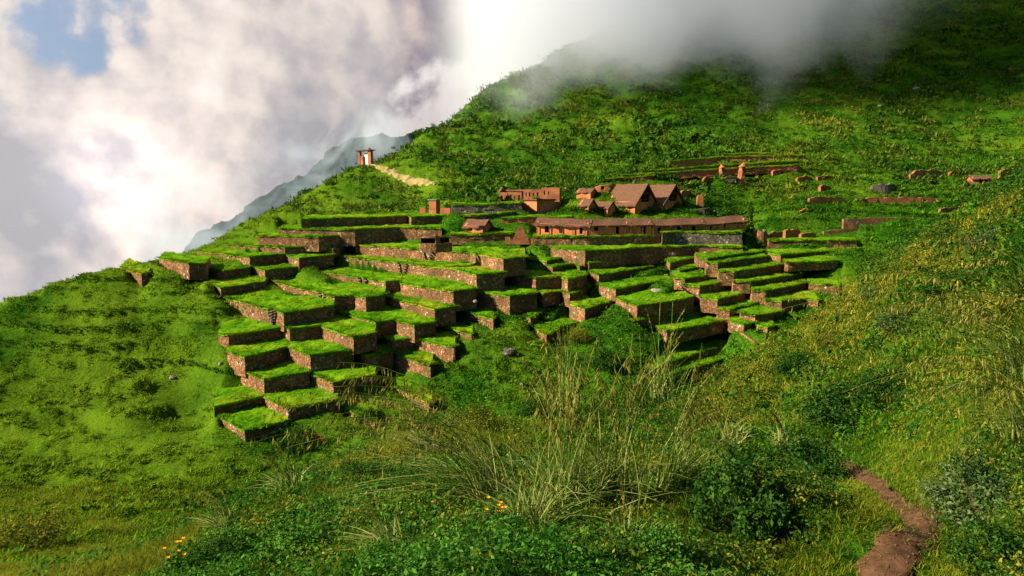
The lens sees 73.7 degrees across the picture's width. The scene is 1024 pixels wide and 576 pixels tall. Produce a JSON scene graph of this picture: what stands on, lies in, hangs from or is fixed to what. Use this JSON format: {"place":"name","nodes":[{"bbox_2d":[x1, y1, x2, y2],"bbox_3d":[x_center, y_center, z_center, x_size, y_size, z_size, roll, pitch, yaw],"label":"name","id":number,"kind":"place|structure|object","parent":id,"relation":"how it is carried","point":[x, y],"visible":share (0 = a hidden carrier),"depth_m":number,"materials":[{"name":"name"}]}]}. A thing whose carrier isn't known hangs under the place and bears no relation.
{"place":"outdoors","nodes":[
{"label":"outdoors","id":0,"kind":"place"},
{"bbox_2d":[181,126,440,252],"bbox_3d":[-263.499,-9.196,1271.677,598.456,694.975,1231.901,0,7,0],"label":"mountain","id":1,"kind":"structure","parent":0,"point":[344,154],"depth_m":1100.37,"materials":[{"name":"grey stone"}]},
{"bbox_2d":[0,0,648,302],"label":"sky","id":2,"kind":"structure","parent":0,"point":[133,129],"materials":[{"name":"white"}]},
{"bbox_2d":[0,0,1023,575],"bbox_3d":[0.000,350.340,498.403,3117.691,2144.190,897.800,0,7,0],"label":"ground","id":3,"kind":"structure","parent":0,"point":[72,372],"depth_m":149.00,"materials":[{"name":"green plant"}]},
{"bbox_2d":[0,496,89,551],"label":"shrub","id":4,"kind":"object","parent":3,"relation":"on","point":[19,535],"visible":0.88,"depth_m":34.64,"materials":[{"name":"green plant"}]},
{"bbox_2d":[0,257,343,486],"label":"ledge grass","id":5,"kind":"structure","parent":3,"relation":"on","point":[79,277],"depth_m":109.39,"materials":[{"name":"green plant"}]},
{"bbox_2d":[156,251,211,279],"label":"terrace","id":6,"kind":"structure","parent":3,"relation":"on","point":[192,267],"depth_m":126.72,"materials":[{"name":"stone"}]},
{"bbox_2d":[185,490,248,533],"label":"tall grass","id":7,"kind":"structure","parent":3,"relation":"on","point":[224,511],"depth_m":11.99,"materials":[{"name":"green plant"}]},
{"bbox_2d":[178,524,264,575],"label":"shrub","id":8,"kind":"object","parent":3,"relation":"on","point":[224,544],"visible":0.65,"depth_m":9.90,"materials":[{"name":"green plant"}]},
{"bbox_2d":[206,275,266,299],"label":"terrace","id":9,"kind":"structure","parent":3,"relation":"on","point":[225,286],"depth_m":122.47,"materials":[{"name":"plant"}]},
{"bbox_2d":[210,384,263,416],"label":"terrace","id":10,"kind":"structure","parent":3,"relation":"on","point":[229,399],"depth_m":89.70,"materials":[{"name":"plant"}]},
{"bbox_2d":[196,246,286,265],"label":"terrace","id":11,"kind":"structure","parent":3,"relation":"on","point":[257,258],"depth_m":137.92,"materials":[{"name":"plant"}]},
{"bbox_2d":[215,318,283,347],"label":"terrace","id":12,"kind":"structure","parent":3,"relation":"on","point":[237,332],"depth_m":102.42,"materials":[{"name":"plant"}]},
{"bbox_2d":[218,406,289,441],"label":"terrace","id":13,"kind":"structure","parent":3,"relation":"on","point":[248,424],"depth_m":84.53,"materials":[{"name":"plant"}]},
{"bbox_2d":[223,241,319,257],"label":"terrace","id":14,"kind":"structure","parent":3,"relation":"on","point":[287,249],"depth_m":141.39,"materials":[{"name":"plant"}]},
{"bbox_2d":[251,263,299,283],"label":"terrace","id":15,"kind":"structure","parent":3,"relation":"on","point":[276,271],"depth_m":131.89,"materials":[{"name":"plant"}]},
{"bbox_2d":[218,290,335,331],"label":"terrace","id":16,"kind":"structure","parent":3,"relation":"on","point":[280,310],"depth_m":108.91,"materials":[{"name":"plant"}]},
{"bbox_2d":[241,360,312,394],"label":"terrace","id":17,"kind":"structure","parent":3,"relation":"on","point":[283,375],"depth_m":93.28,"materials":[{"name":"plant"}]},
{"bbox_2d":[244,440,311,493],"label":"tall grass","id":18,"kind":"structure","parent":3,"relation":"on","point":[286,476],"depth_m":13.94,"materials":[{"name":"green plant"}]},
{"bbox_2d":[221,337,354,377],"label":"terrace","id":19,"kind":"structure","parent":3,"relation":"on","point":[322,354],"depth_m":97.01,"materials":[{"name":"plant"}]},
{"bbox_2d":[275,423,318,454],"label":"shrub","id":20,"kind":"object","parent":3,"relation":"on","point":[285,444],"visible":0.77,"depth_m":80.28,"materials":[{"name":"green plant"}]},
{"bbox_2d":[247,515,350,566],"bbox_3d":[-2.833,3.352,8.886,1.264,0.596,1.104,4,8,29],"label":"shrub","id":21,"kind":"object","parent":3,"relation":"on","point":[288,541],"visible":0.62,"depth_m":8.93,"materials":[{"name":"green plant"}]},
{"bbox_2d":[256,231,343,251],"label":"terrace","id":22,"kind":"structure","parent":3,"relation":"on","point":[318,242],"depth_m":141.99,"materials":[{"name":"stone"}]},
{"bbox_2d":[263,386,346,422],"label":"terrace","id":23,"kind":"structure","parent":3,"relation":"on","point":[288,401],"depth_m":88.21,"materials":[{"name":"plant"}]},
{"bbox_2d":[285,252,335,269],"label":"terrace","id":24,"kind":"structure","parent":3,"relation":"on","point":[316,260],"depth_m":137.44,"materials":[{"name":"stone"}]},
{"bbox_2d":[268,278,388,311],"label":"terrace","id":25,"kind":"structure","parent":3,"relation":"on","point":[365,297],"depth_m":116.77,"materials":[{"name":"plant"}]},
{"bbox_2d":[282,314,377,354],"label":"terrace","id":26,"kind":"structure","parent":3,"relation":"on","point":[358,336],"depth_m":102.38,"materials":[{"name":"plant"}]},
{"bbox_2d":[310,362,379,400],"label":"terrace","id":27,"kind":"structure","parent":3,"relation":"on","point":[330,380],"depth_m":93.25,"materials":[{"name":"plant"}]},
{"bbox_2d":[279,223,443,246],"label":"terrace","id":28,"kind":"structure","parent":3,"relation":"on","point":[365,234],"depth_m":147.01,"materials":[{"name":"stone"}]},
{"bbox_2d":[325,496,403,552],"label":"tall grass","id":29,"kind":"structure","parent":3,"relation":"on","point":[381,533],"depth_m":8.21,"materials":[{"name":"green plant"}]},
{"bbox_2d":[333,450,400,483],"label":"shrub","id":30,"kind":"object","parent":3,"relation":"on","point":[366,467],"visible":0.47,"depth_m":14.20,"materials":[{"name":"green plant"}]},
{"bbox_2d":[354,341,393,370],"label":"terrace","id":31,"kind":"structure","parent":3,"relation":"on","point":[382,355],"depth_m":99.94,"materials":[{"name":"plant"}]},
{"bbox_2d":[300,212,448,227],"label":"terrace","id":32,"kind":"structure","parent":3,"relation":"on","point":[336,220],"depth_m":155.50,"materials":[{"name":"plant"}]},
{"bbox_2d":[224,362,539,508],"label":"tall grass","id":33,"kind":"structure","parent":3,"relation":"on","point":[462,489],"depth_m":11.45,"materials":[{"name":"green plant"}]},
{"bbox_2d":[335,304,437,342],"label":"terrace","id":34,"kind":"structure","parent":3,"relation":"on","point":[413,326],"depth_m":105.47,"materials":[{"name":"plant"}]},
{"bbox_2d":[317,265,478,311],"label":"terrace","id":35,"kind":"structure","parent":3,"relation":"on","point":[451,291],"depth_m":119.20,"materials":[{"name":"plant"}]},
{"bbox_2d":[358,402,443,452],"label":"tall grass","id":36,"kind":"structure","parent":3,"relation":"on","point":[421,444],"depth_m":19.58,"materials":[{"name":"green plant"}]},
{"bbox_2d":[377,369,437,412],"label":"terrace","id":37,"kind":"structure","parent":3,"relation":"on","point":[399,382],"depth_m":94.59,"materials":[{"name":"plant"}]},
{"bbox_2d":[393,348,441,377],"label":"terrace","id":38,"kind":"structure","parent":3,"relation":"on","point":[414,360],"depth_m":99.16,"materials":[{"name":"stone"}]},
{"bbox_2d":[336,252,506,292],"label":"terrace","id":39,"kind":"structure","parent":3,"relation":"on","point":[483,278],"depth_m":126.16,"materials":[{"name":"plant"}]},
{"bbox_2d":[419,235,451,252],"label":"building","id":40,"kind":"structure","parent":39,"relation":"on","point":[433,244],"depth_m":123.38,"materials":[{"name":"stone"}]},
{"bbox_2d":[386,291,459,326],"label":"terrace","id":41,"kind":"structure","parent":3,"relation":"on","point":[444,313],"depth_m":110.02,"materials":[{"name":"stone"}]},
{"bbox_2d":[414,327,459,362],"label":"terrace","id":42,"kind":"structure","parent":3,"relation":"on","point":[441,344],"depth_m":101.38,"materials":[{"name":"stone"}]},
{"bbox_2d":[17,450,863,575],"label":"lush undergrowth","id":43,"kind":"object","parent":3,"relation":"on","point":[536,544],"visible":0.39,"depth_m":7.63,"materials":[{"name":"green plant"}]},
{"bbox_2d":[355,242,527,276],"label":"terrace","id":44,"kind":"structure","parent":3,"relation":"on","point":[511,262],"depth_m":131.79,"materials":[{"name":"stone"}]},
{"bbox_2d":[448,230,516,244],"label":"terrace","id":45,"kind":"structure","parent":3,"relation":"on","point":[460,238],"depth_m":139.86,"materials":[{"name":"stone"}]},
{"bbox_2d":[445,397,522,432],"bbox_3d":[-1.039,4.595,24.136,2.723,1.313,2.794,-2,7,-14],"label":"shrub","id":46,"kind":"object","parent":3,"relation":"on","point":[488,420],"visible":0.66,"depth_m":23.99,"materials":[{"name":"green plant"}]},
{"bbox_2d":[449,201,524,212],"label":"terrace","id":47,"kind":"structure","parent":3,"relation":"on","point":[475,207],"depth_m":154.59,"materials":[{"name":"grey stone"}]},
{"bbox_2d":[477,285,538,314],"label":"terrace","id":48,"kind":"structure","parent":3,"relation":"on","point":[512,300],"depth_m":113.91,"materials":[{"name":"stone"}]},
{"bbox_2d":[0,206,1016,522],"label":"valley scrub","id":49,"kind":"object","parent":3,"relation":"on","point":[742,364],"visible":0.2,"depth_m":46.02,"materials":[{"name":"green plant"}]},
{"bbox_2d":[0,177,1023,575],"bbox_3d":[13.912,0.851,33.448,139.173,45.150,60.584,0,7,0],"label":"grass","id":50,"kind":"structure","parent":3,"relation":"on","point":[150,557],"depth_m":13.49,"materials":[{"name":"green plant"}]},
{"bbox_2d":[442,424,611,527],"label":"tall grass","id":51,"kind":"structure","parent":3,"relation":"on","point":[538,509],"depth_m":8.28,"materials":[{"name":"green plant"}]},
{"bbox_2d":[496,187,561,204],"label":"roofless ruin","id":52,"kind":"object","parent":3,"relation":"on","point":[549,193],"visible":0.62,"depth_m":167.33,"materials":[{"name":"brown stone"}]},
{"bbox_2d":[505,267,588,290],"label":"terrace","id":53,"kind":"structure","parent":3,"relation":"on","point":[573,278],"depth_m":120.72,"materials":[{"name":"plant"}]},
{"bbox_2d":[506,320,600,414],"bbox_3d":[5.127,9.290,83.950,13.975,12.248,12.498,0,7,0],"label":"tall grass","id":54,"kind":"structure","parent":3,"relation":"on","point":[563,390],"depth_m":81.46,"materials":[{"name":"green plant"}]},
{"bbox_2d":[530,316,579,345],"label":"terrace","id":55,"kind":"structure","parent":3,"relation":"on","point":[547,331],"depth_m":108.24,"materials":[{"name":"plant"}]},
{"bbox_2d":[537,280,594,306],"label":"terrace","id":56,"kind":"structure","parent":3,"relation":"on","point":[548,297],"depth_m":117.80,"materials":[{"name":"stone"}]},
{"bbox_2d":[445,330,715,518],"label":"tall grass","id":57,"kind":"structure","parent":3,"relation":"on","point":[568,483],"depth_m":10.45,"materials":[{"name":"green plant"}]},
{"bbox_2d":[568,294,614,321],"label":"terrace","id":58,"kind":"structure","parent":3,"relation":"on","point":[584,307],"depth_m":113.29,"materials":[{"name":"stone"}]},
{"bbox_2d":[533,233,661,247],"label":"terrace","id":59,"kind":"structure","parent":3,"relation":"on","point":[549,240],"depth_m":138.47,"materials":[{"name":"stone"}]},
{"bbox_2d":[534,215,748,235],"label":"long hall","id":60,"kind":"structure","parent":59,"relation":"on","point":[585,227],"depth_m":141.85,"materials":[{"name":"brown wood"}]},
{"bbox_2d":[178,171,1023,575],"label":"leafy undergrowth","id":61,"kind":"object","parent":3,"relation":"on","point":[720,537],"visible":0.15,"depth_m":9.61,"materials":[{"name":"green plant"}]},
{"bbox_2d":[503,335,707,510],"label":"tall grass","id":62,"kind":"structure","parent":3,"relation":"on","point":[621,485],"depth_m":10.70,"materials":[{"name":"green plant"}]},
{"bbox_2d":[587,345,629,371],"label":"shrub","id":63,"kind":"object","parent":3,"relation":"on","point":[600,358],"visible":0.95,"depth_m":95.24,"materials":[{"name":"green plant"}]},
{"bbox_2d":[213,0,1023,238],"bbox_3d":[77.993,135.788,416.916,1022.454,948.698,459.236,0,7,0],"label":"mountain grass","id":64,"kind":"structure","parent":3,"relation":"on","point":[904,153],"depth_m":244.88,"materials":[{"name":"green plant"}]},
{"bbox_2d":[215,0,1023,239],"bbox_3d":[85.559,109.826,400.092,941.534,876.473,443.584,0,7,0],"label":"mountain scrub","id":65,"kind":"object","parent":3,"relation":"on","point":[488,196],"visible":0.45,"depth_m":230.40,"materials":[{"name":"green plant"}]},
{"bbox_2d":[586,264,656,284],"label":"terrace","id":66,"kind":"structure","parent":3,"relation":"on","point":[606,274],"depth_m":127.27,"materials":[{"name":"plant"}]},
{"bbox_2d":[571,475,691,555],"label":"tall grass","id":67,"kind":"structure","parent":3,"relation":"on","point":[621,518],"depth_m":7.66,"materials":[{"name":"green plant"}]},
{"bbox_2d":[609,183,656,213],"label":"adobe house","id":68,"kind":"structure","parent":3,"relation":"on","point":[631,197],"depth_m":161.68,"materials":[{"name":"brown wood"}]},
{"bbox_2d":[596,274,669,300],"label":"terrace","id":69,"kind":"structure","parent":3,"relation":"on","point":[610,289],"depth_m":120.38,"materials":[{"name":"plant"}]},
{"bbox_2d":[550,243,743,267],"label":"terrace","id":70,"kind":"structure","parent":3,"relation":"on","point":[620,255],"depth_m":134.45,"materials":[{"name":"stone"}]},
{"bbox_2d":[602,288,700,405],"bbox_3d":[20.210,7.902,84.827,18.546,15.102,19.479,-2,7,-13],"label":"tall grass","id":71,"kind":"structure","parent":3,"relation":"on","point":[659,390],"depth_m":87.10,"materials":[{"name":"green plant"}]},
{"bbox_2d":[608,506,700,567],"bbox_3d":[1.508,2.717,7.267,0.896,0.622,1.026,4,8,27],"label":"shrub","id":72,"kind":"object","parent":3,"relation":"on","point":[656,534],"visible":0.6,"depth_m":7.20,"materials":[{"name":"green plant"}]},
{"bbox_2d":[615,290,694,318],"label":"terrace","id":73,"kind":"structure","parent":3,"relation":"on","point":[637,304],"depth_m":112.26,"materials":[{"name":"plant"}]},
{"bbox_2d":[650,184,686,209],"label":"adobe house","id":74,"kind":"structure","parent":3,"relation":"on","point":[664,194],"depth_m":164.08,"materials":[{"name":"brown wood"}]},
{"bbox_2d":[647,352,723,385],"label":"terrace","id":75,"kind":"structure","parent":3,"relation":"on","point":[708,362],"depth_m":102.14,"materials":[{"name":"plant"}]},
{"bbox_2d":[647,335,729,374],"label":"terrace","id":76,"kind":"structure","parent":3,"relation":"on","point":[714,345],"depth_m":106.48,"materials":[{"name":"plant"}]},
{"bbox_2d":[650,314,727,343],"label":"terrace","id":77,"kind":"structure","parent":3,"relation":"on","point":[703,326],"depth_m":108.89,"materials":[{"name":"plant"}]},
{"bbox_2d":[659,229,743,245],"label":"terrace","id":78,"kind":"structure","parent":3,"relation":"on","point":[679,237],"depth_m":140.68,"materials":[{"name":"grey stone"}]},
{"bbox_2d":[679,278,728,300],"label":"terrace","id":79,"kind":"structure","parent":3,"relation":"on","point":[698,288],"depth_m":118.35,"materials":[{"name":"plant"}]},
{"bbox_2d":[667,398,748,428],"bbox_3d":[9.476,6.235,33.182,3.773,1.559,3.871,0,7,4],"label":"shrub","id":80,"kind":"object","parent":3,"relation":"on","point":[723,413],"visible":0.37,"depth_m":33.05,"materials":[{"name":"green plant"}]},
{"bbox_2d":[622,164,800,178],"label":"terrace","id":81,"kind":"structure","parent":3,"relation":"on","point":[728,171],"depth_m":181.58,"materials":[{"name":"brown stone"}]},
{"bbox_2d":[674,391,770,452],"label":"tall grass","id":82,"kind":"structure","parent":3,"relation":"on","point":[721,432],"depth_m":24.41,"materials":[{"name":"green plant"}]},
{"bbox_2d":[697,289,748,313],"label":"terrace","id":83,"kind":"structure","parent":3,"relation":"on","point":[709,302],"depth_m":114.86,"materials":[{"name":"stone"}]},
{"bbox_2d":[650,160,798,171],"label":"terrace","id":84,"kind":"structure","parent":3,"relation":"on","point":[774,162],"depth_m":184.59,"materials":[{"name":"plant"}]},
{"bbox_2d":[641,345,818,496],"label":"tall grass","id":85,"kind":"structure","parent":3,"relation":"on","point":[683,462],"depth_m":11.41,"materials":[{"name":"green plant"}]},
{"bbox_2d":[694,247,766,267],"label":"terrace","id":86,"kind":"structure","parent":3,"relation":"on","point":[700,259],"depth_m":131.53,"materials":[{"name":"plant"}]},
{"bbox_2d":[666,154,802,166],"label":"terrace","id":87,"kind":"structure","parent":3,"relation":"on","point":[701,161],"depth_m":191.10,"materials":[{"name":"green plant"}]},
{"bbox_2d":[703,252,771,276],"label":"terrace","id":88,"kind":"structure","parent":3,"relation":"on","point":[711,267],"depth_m":126.56,"materials":[{"name":"plant"}]},
{"bbox_2d":[679,426,817,549],"bbox_3d":[3.198,2.660,9.385,1.809,1.508,1.687,-4,8,-26],"label":"shrub","id":89,"kind":"object","parent":3,"relation":"on","point":[730,483],"visible":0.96,"depth_m":9.07,"materials":[{"name":"green plant"}]},
{"bbox_2d":[715,260,784,285],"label":"terrace","id":90,"kind":"structure","parent":3,"relation":"on","point":[726,276],"depth_m":124.41,"materials":[{"name":"plant"}]},
{"bbox_2d":[736,304,783,321],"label":"terrace","id":91,"kind":"structure","parent":3,"relation":"on","point":[761,313],"depth_m":110.37,"materials":[{"name":"plant"}]},
{"bbox_2d":[730,271,806,293],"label":"terrace","id":92,"kind":"structure","parent":3,"relation":"on","point":[741,284],"depth_m":122.49,"materials":[{"name":"plant"}]},
{"bbox_2d":[524,41,1023,246],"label":"grass","id":93,"kind":"structure","parent":3,"relation":"on","point":[782,200],"depth_m":211.23,"materials":[{"name":"green plant"}]},
{"bbox_2d":[748,276,809,303],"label":"terrace","id":94,"kind":"structure","parent":3,"relation":"on","point":[762,291],"depth_m":119.47,"materials":[{"name":"plant"}]},
{"bbox_2d":[761,290,809,313],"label":"terrace","id":95,"kind":"structure","parent":3,"relation":"on","point":[784,303],"depth_m":114.97,"materials":[{"name":"plant"}]},
{"bbox_2d":[558,155,1023,477],"bbox_3d":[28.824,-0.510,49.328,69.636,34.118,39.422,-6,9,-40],"label":"slope thicket","id":96,"kind":"object","parent":3,"relation":"on","point":[1019,172],"visible":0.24,"depth_m":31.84,"materials":[{"name":"green plant"}]},
{"bbox_2d":[770,347,818,377],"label":"shrub","id":97,"kind":"object","parent":3,"relation":"on","point":[787,364],"visible":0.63,"depth_m":40.34,"materials":[{"name":"green plant"}]},
{"bbox_2d":[757,426,863,483],"bbox_3d":[8.372,4.701,19.028,2.817,1.878,2.627,5,9,35],"label":"shrub","id":98,"kind":"object","parent":3,"relation":"on","point":[799,448],"visible":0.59,"depth_m":18.89,"materials":[{"name":"green plant"}]},
{"bbox_2d":[782,255,839,271],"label":"terrace","id":99,"kind":"structure","parent":3,"relation":"on","point":[815,262],"depth_m":128.79,"materials":[{"name":"plant"}]},
{"bbox_2d":[765,236,858,248],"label":"terrace","id":100,"kind":"structure","parent":3,"relation":"on","point":[833,242],"depth_m":145.69,"materials":[{"name":"plant"}]},
{"bbox_2d":[763,245,861,262],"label":"terrace","id":101,"kind":"structure","parent":3,"relation":"on","point":[778,255],"depth_m":137.00,"materials":[{"name":"plant"}]},
{"bbox_2d":[785,371,885,438],"bbox_3d":[13.293,4.358,25.986,4.402,2.519,4.721,-3,8,-26],"label":"shrub","id":102,"kind":"object","parent":3,"relation":"on","point":[819,409],"visible":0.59,"depth_m":25.97,"materials":[{"name":"green plant"}]},
{"bbox_2d":[843,354,919,409],"bbox_3d":[12.950,3.256,23.605,2.971,1.700,3.186,-2,7,-13],"label":"shrub","id":103,"kind":"object","parent":3,"relation":"on","point":[873,391],"visible":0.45,"depth_m":23.32,"materials":[{"name":"green plant"}]},
{"bbox_2d":[752,272,1023,379],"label":"tall grass","id":104,"kind":"structure","parent":3,"relation":"on","point":[1020,335],"depth_m":13.40,"materials":[{"name":"green plant"}]},
{"bbox_2d":[817,355,1023,458],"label":"tall grass","id":105,"kind":"structure","parent":3,"relation":"on","point":[1013,418],"depth_m":10.06,"materials":[{"name":"green plant"}]},
{"bbox_2d":[900,237,1023,298],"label":"tall grass","id":106,"kind":"structure","parent":3,"relation":"on","point":[1020,283],"depth_m":17.61,"materials":[{"name":"green plant"}]},
{"bbox_2d":[914,438,1022,534],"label":"shrub","id":107,"kind":"object","parent":3,"relation":"on","point":[976,478],"visible":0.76,"depth_m":9.58,"materials":[{"name":"green plant"}]},
{"bbox_2d":[927,274,1023,334],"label":"shrub","id":108,"kind":"object","parent":3,"relation":"on","point":[994,296],"visible":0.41,"depth_m":17.92,"materials":[{"name":"green plant"}]},
{"bbox_2d":[930,501,1023,575],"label":"shrub","id":109,"kind":"object","parent":3,"relation":"on","point":[1007,541],"visible":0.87,"depth_m":7.20,"materials":[{"name":"green plant"}]},
{"bbox_2d":[835,460,943,575],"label":"path","id":110,"kind":"structure","parent":0,"point":[876,565],"depth_m":8.44,"materials":[{"name":"brown soil"}]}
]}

